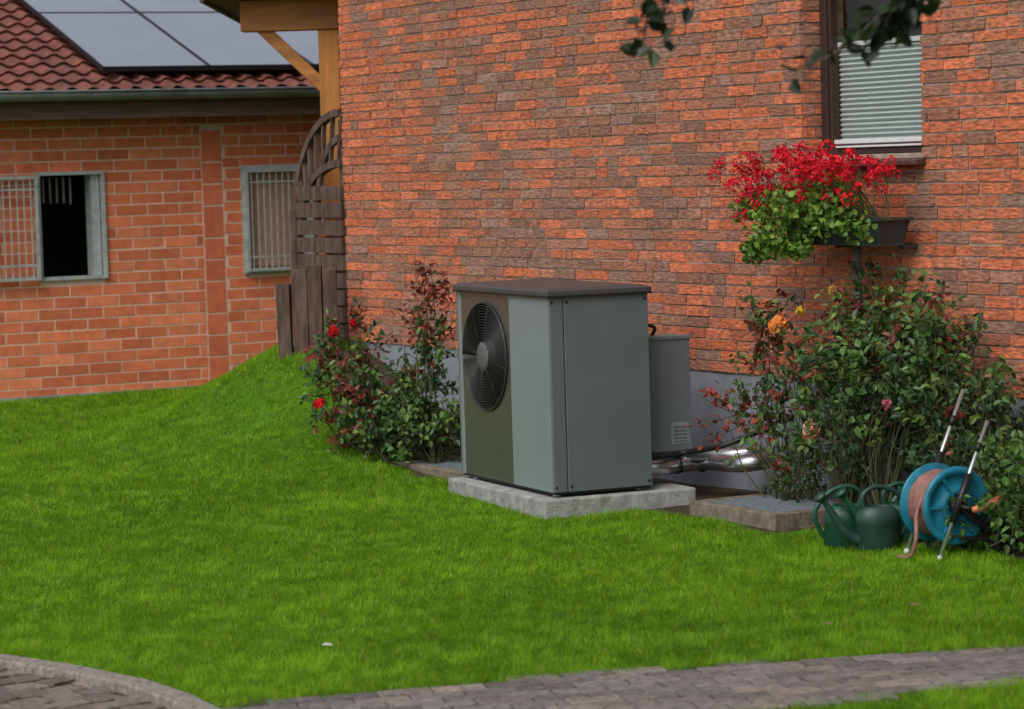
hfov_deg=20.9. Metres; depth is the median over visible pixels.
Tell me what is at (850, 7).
dark room
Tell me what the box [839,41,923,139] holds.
blind
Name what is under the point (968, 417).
rose bush
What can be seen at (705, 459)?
insulated pipes
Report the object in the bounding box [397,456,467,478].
light well
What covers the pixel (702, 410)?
foundation
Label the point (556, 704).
fallen leaves
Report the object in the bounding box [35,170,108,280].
window frame
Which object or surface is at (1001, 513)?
garden shrub
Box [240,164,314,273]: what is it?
window frame
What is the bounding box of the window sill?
[790,157,926,167]
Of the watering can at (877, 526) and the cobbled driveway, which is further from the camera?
the watering can at (877, 526)
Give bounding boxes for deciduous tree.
[618,0,942,94]
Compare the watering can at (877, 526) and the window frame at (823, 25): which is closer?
the watering can at (877, 526)
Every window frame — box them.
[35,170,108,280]
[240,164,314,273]
[819,0,923,154]
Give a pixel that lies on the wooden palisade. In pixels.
(307, 296)
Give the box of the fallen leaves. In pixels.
[306,602,991,708]
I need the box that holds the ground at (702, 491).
[0,341,1023,708]
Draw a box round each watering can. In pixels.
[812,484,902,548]
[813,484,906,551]
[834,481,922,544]
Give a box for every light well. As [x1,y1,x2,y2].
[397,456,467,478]
[689,489,873,530]
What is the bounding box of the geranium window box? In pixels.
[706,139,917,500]
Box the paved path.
[116,643,1023,708]
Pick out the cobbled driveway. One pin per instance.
(26, 691)
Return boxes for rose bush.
[298,298,459,467]
[369,257,460,463]
[684,281,850,502]
[768,253,972,504]
[882,279,1023,494]
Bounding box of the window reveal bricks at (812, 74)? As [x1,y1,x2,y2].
[803,0,821,154]
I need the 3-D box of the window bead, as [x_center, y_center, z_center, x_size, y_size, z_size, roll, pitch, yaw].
[1.962,-1.122,14.664,0.070,0.045,0.870,-4,4,-30]
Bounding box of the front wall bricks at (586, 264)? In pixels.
[338,0,1023,397]
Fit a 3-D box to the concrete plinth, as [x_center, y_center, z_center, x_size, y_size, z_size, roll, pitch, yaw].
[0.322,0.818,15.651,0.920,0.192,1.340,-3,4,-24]
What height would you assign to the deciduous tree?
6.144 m
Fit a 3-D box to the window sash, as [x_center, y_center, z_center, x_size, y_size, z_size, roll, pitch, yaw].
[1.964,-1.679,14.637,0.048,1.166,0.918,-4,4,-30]
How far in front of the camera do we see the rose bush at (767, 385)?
14.68 m
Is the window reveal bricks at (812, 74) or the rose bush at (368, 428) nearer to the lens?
the window reveal bricks at (812, 74)
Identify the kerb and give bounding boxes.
[0,654,219,708]
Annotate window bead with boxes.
[834,137,921,147]
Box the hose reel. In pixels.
[896,389,1020,560]
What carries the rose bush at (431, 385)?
on the ground at (702, 491)
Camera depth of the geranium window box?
14.30 m
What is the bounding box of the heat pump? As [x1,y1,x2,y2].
[452,279,691,496]
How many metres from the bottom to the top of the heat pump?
1.133 m
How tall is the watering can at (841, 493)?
0.306 m
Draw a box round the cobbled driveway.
[0,667,167,708]
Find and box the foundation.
[352,341,1023,524]
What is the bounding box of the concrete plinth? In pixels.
[448,476,695,518]
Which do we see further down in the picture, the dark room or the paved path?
the paved path
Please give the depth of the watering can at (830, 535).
13.41 m
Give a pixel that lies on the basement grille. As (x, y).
(825, 480)
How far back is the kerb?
10.23 m
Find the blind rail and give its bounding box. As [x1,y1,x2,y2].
[838,35,921,46]
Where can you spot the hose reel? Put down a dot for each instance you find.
(928, 490)
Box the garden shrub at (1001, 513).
[925,391,1023,554]
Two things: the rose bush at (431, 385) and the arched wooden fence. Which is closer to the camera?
the rose bush at (431, 385)
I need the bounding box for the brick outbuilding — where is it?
[0,0,349,402]
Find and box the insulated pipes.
[652,414,804,475]
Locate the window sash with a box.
[827,0,923,148]
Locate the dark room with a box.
[843,0,921,154]
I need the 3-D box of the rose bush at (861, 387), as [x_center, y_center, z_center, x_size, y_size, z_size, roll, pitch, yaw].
[1.851,0.178,14.124,1.171,1.391,0.879,1,5,33]
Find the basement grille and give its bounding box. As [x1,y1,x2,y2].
[776,451,832,491]
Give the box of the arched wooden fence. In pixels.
[289,109,350,342]
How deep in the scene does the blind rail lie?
14.62 m
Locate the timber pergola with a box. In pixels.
[199,0,344,324]
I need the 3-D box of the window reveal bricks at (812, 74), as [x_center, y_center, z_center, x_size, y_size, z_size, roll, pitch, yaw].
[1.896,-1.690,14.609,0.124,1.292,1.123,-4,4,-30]
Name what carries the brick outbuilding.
on the ground at (702, 491)
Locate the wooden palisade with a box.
[275,265,338,358]
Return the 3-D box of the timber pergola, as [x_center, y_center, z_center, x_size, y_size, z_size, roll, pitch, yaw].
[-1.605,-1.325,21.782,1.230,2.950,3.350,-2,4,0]
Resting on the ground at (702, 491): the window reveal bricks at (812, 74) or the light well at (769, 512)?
the light well at (769, 512)
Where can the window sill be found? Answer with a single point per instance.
(912, 161)

